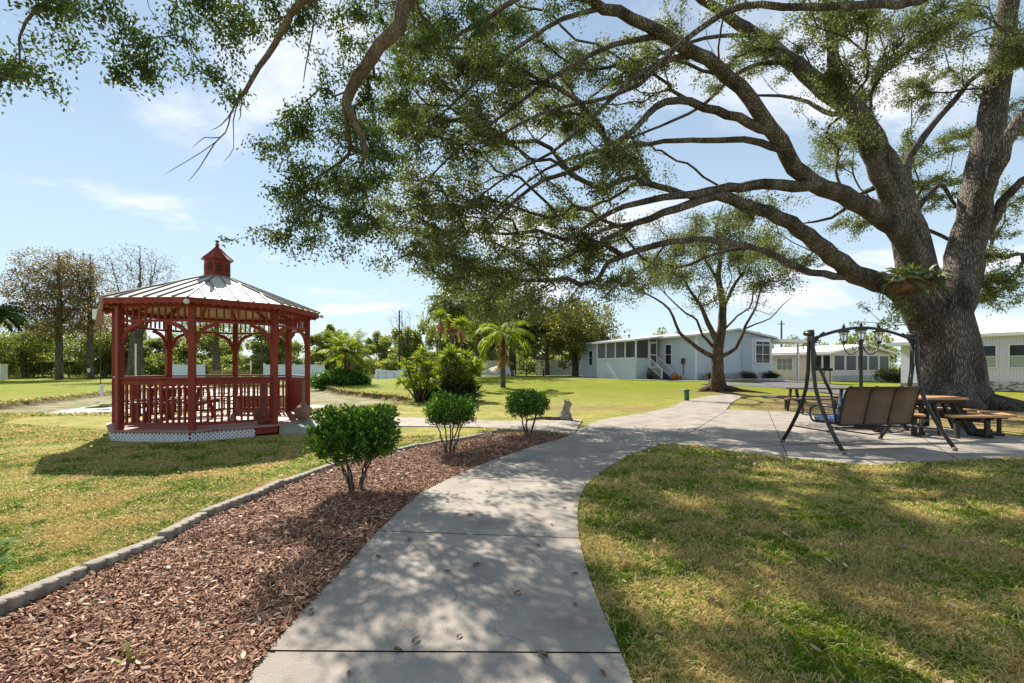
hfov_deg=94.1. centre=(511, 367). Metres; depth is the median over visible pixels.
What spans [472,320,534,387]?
palm tree
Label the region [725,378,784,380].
planter wall
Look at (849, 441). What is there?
patio joint
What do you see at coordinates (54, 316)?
cypress tree
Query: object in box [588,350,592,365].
window
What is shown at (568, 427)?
side path
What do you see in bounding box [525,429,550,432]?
edging block
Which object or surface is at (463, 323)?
yucca
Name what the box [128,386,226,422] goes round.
picnic table
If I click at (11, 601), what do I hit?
edging block
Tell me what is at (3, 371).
utility cabinet
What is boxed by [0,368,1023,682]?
ground
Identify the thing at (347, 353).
palm tree
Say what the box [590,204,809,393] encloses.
tree
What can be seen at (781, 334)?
utility pole
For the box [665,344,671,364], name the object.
window
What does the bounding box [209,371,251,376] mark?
deck rail
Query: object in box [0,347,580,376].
undergrowth
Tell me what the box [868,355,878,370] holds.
window
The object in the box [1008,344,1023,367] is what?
window
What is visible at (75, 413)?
bank grass
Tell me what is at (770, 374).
shrub
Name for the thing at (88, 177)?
sky
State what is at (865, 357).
window
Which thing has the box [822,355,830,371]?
window
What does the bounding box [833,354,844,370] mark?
window
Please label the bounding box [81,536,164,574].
edging block
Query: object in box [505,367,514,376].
lawn chair
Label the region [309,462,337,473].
edging block
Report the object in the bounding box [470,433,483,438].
edging block
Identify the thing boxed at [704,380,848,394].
street
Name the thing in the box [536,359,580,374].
fence
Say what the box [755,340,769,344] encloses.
window
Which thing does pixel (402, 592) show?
footpath
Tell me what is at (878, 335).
lamp post
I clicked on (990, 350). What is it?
window
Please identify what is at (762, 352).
window
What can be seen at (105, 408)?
pond water
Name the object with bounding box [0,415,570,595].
grass
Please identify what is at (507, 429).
edging block
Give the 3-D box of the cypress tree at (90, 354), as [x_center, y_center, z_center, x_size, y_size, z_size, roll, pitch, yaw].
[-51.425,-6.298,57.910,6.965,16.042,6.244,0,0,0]
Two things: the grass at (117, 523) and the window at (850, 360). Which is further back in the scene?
the window at (850, 360)
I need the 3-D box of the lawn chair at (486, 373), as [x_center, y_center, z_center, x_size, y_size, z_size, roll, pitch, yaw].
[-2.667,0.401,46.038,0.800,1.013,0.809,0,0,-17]
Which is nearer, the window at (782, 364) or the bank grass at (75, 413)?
the bank grass at (75, 413)
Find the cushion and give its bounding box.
[814,397,842,422]
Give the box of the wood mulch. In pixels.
[0,430,562,682]
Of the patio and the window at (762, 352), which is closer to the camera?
the patio
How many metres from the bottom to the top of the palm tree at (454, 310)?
7.243 m
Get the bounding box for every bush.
[310,365,373,389]
[409,374,488,401]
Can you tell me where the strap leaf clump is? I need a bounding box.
[430,343,489,385]
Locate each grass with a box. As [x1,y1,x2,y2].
[0,383,424,416]
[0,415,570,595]
[573,443,1023,682]
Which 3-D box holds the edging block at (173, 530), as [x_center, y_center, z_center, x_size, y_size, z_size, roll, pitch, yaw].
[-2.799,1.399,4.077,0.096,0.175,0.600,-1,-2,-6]
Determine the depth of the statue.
12.61 m
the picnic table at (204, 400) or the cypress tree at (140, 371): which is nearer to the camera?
the picnic table at (204, 400)
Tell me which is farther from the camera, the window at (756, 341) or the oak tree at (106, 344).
the oak tree at (106, 344)
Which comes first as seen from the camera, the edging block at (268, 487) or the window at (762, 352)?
the edging block at (268, 487)
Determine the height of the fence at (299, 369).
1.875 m
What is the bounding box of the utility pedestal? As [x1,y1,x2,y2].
[682,389,689,400]
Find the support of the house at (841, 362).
on the ground at (592, 400)
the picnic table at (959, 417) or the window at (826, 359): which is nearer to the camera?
the picnic table at (959, 417)
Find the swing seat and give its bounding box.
[780,326,957,454]
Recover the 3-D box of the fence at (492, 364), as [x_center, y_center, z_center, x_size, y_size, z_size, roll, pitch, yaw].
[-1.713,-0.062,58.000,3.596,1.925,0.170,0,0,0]
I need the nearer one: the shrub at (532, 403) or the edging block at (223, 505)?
the edging block at (223, 505)
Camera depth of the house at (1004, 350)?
26.84 m
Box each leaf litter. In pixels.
[9,424,509,534]
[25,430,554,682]
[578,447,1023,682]
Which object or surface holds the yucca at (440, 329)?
on the ground at (592, 400)
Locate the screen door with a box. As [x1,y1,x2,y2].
[649,342,656,366]
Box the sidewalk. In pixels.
[759,395,815,397]
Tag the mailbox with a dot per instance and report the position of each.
(830, 369)
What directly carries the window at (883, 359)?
in the house at (841, 362)
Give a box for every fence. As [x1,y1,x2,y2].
[172,363,204,376]
[263,363,324,380]
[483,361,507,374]
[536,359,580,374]
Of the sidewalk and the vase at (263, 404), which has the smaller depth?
the vase at (263, 404)
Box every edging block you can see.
[0,566,86,616]
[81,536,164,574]
[157,512,206,541]
[199,493,251,517]
[249,479,283,498]
[284,471,312,484]
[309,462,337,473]
[394,443,419,451]
[420,440,441,446]
[443,436,470,441]
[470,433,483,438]
[483,430,499,433]
[497,428,523,431]
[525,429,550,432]
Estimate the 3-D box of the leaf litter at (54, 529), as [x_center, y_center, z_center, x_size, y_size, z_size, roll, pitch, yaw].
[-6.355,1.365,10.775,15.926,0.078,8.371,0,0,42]
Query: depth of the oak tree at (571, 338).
47.70 m
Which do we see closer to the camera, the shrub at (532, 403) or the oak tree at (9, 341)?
the shrub at (532, 403)
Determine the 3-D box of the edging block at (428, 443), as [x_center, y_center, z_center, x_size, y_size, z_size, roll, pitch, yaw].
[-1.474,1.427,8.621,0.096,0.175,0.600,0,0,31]
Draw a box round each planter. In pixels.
[646,372,653,379]
[671,373,681,379]
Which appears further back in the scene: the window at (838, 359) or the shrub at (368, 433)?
the window at (838, 359)
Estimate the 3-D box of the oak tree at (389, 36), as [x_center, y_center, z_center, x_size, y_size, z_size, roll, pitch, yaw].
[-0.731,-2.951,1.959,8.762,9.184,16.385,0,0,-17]
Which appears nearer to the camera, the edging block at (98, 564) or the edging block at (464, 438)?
the edging block at (98, 564)
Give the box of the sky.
[0,0,1023,367]
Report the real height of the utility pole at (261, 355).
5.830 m
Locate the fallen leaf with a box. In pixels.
[536,650,549,657]
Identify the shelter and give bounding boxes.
[23,361,74,377]
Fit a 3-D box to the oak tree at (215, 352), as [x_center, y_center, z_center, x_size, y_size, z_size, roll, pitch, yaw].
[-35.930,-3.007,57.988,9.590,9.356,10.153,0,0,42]
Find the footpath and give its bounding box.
[245,394,743,682]
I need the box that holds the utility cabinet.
[0,364,8,379]
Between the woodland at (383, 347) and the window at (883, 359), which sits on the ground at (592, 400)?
the woodland at (383, 347)
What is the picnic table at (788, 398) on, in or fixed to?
on the ground at (592, 400)
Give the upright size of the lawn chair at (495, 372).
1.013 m
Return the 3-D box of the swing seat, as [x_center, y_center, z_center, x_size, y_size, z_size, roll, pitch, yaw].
[6.220,0.326,8.430,2.215,2.117,1.424,0,0,-9]
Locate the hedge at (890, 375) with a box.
[870,366,900,382]
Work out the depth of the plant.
3.16 m
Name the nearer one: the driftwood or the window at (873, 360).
the driftwood
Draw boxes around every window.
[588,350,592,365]
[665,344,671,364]
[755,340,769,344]
[755,344,769,363]
[776,358,792,370]
[815,355,821,371]
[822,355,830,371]
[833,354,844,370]
[845,355,856,370]
[857,355,867,370]
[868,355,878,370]
[879,355,888,370]
[983,345,996,367]
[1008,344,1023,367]
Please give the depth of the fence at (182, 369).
49.98 m
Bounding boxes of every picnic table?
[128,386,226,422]
[774,387,847,413]
[854,395,1016,438]
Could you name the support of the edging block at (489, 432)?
on the ground at (592, 400)
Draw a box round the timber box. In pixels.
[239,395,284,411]
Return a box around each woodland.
[7,319,607,375]
[617,327,900,370]
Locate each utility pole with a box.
[261,332,262,376]
[398,310,399,369]
[780,321,781,346]
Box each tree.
[0,0,595,271]
[0,246,111,379]
[0,301,27,346]
[0,315,79,377]
[50,313,154,377]
[55,250,114,378]
[82,276,157,375]
[85,243,183,375]
[172,322,258,376]
[317,328,375,369]
[351,0,1023,411]
[386,306,417,369]
[413,256,520,376]
[424,292,478,372]
[464,280,558,375]
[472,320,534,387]
[516,295,587,374]
[526,289,633,375]
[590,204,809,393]
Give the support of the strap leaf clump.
on the ground at (592, 400)
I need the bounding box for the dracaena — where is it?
[394,346,441,401]
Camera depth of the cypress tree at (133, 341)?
49.69 m
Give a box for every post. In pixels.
[99,385,103,395]
[135,344,136,375]
[838,322,882,386]
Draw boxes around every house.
[578,328,806,381]
[772,344,897,381]
[885,326,1023,391]
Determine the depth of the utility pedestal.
19.94 m
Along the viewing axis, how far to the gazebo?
9.69 m
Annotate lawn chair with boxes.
[480,367,488,376]
[490,367,498,376]
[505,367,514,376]
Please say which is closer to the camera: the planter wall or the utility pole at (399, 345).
the planter wall
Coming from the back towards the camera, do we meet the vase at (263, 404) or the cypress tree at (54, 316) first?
the cypress tree at (54, 316)
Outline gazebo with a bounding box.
[98,240,323,441]
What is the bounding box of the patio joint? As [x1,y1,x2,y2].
[723,411,962,459]
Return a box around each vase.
[256,384,269,423]
[293,381,312,419]
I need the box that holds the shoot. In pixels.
[105,640,149,665]
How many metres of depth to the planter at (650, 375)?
36.00 m
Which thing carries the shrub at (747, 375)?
on the ground at (592, 400)
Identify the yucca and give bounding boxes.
[428,307,451,367]
[450,316,472,369]
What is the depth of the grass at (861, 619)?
3.28 m
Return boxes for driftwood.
[527,417,560,419]
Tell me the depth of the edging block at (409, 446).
8.09 m
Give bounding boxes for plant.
[0,537,22,574]
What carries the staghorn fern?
attached to the oak tree at (953, 356)
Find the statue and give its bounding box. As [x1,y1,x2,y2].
[559,399,572,419]
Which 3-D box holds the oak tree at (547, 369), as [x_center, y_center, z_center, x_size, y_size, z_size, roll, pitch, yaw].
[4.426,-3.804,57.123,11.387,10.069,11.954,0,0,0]
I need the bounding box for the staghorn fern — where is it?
[877,261,954,300]
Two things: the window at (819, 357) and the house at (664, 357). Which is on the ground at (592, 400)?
the house at (664, 357)
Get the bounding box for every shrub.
[302,401,401,491]
[422,389,480,453]
[504,388,550,435]
[737,370,758,378]
[761,369,782,377]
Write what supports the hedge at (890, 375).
on the ground at (592, 400)
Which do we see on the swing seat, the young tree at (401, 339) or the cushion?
the cushion
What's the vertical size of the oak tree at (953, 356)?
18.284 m
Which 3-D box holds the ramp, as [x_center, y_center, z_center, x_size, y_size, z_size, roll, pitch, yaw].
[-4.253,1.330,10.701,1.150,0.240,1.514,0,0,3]
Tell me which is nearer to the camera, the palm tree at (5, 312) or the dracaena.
the dracaena
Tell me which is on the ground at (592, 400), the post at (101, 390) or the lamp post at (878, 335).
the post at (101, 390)
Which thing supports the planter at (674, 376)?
on the ground at (592, 400)
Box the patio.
[662,410,1023,465]
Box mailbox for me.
[827,368,832,383]
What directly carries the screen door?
in the house at (664, 357)
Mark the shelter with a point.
(42, 368)
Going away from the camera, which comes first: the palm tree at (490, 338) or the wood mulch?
the wood mulch
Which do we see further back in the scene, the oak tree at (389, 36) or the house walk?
the house walk
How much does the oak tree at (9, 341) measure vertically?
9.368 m
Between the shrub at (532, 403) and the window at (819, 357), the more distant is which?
the window at (819, 357)
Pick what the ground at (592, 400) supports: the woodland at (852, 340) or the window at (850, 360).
the woodland at (852, 340)
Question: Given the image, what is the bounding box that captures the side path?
[322,416,581,434]
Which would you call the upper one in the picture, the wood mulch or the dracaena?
the dracaena
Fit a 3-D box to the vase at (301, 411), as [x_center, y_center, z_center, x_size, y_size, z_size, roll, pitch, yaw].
[-4.781,0.739,10.912,0.421,0.882,0.421,0,0,0]
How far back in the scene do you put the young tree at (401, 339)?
59.96 m
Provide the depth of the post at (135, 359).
44.99 m
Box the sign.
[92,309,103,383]
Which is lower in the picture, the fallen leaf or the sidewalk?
the fallen leaf
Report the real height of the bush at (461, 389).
1.464 m
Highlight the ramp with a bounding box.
[279,419,318,433]
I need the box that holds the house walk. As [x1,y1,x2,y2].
[567,378,691,380]
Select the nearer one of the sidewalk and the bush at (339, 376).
the sidewalk
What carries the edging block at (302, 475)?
on the ground at (592, 400)
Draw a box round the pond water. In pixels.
[44,389,337,415]
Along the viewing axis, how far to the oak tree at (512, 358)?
53.16 m

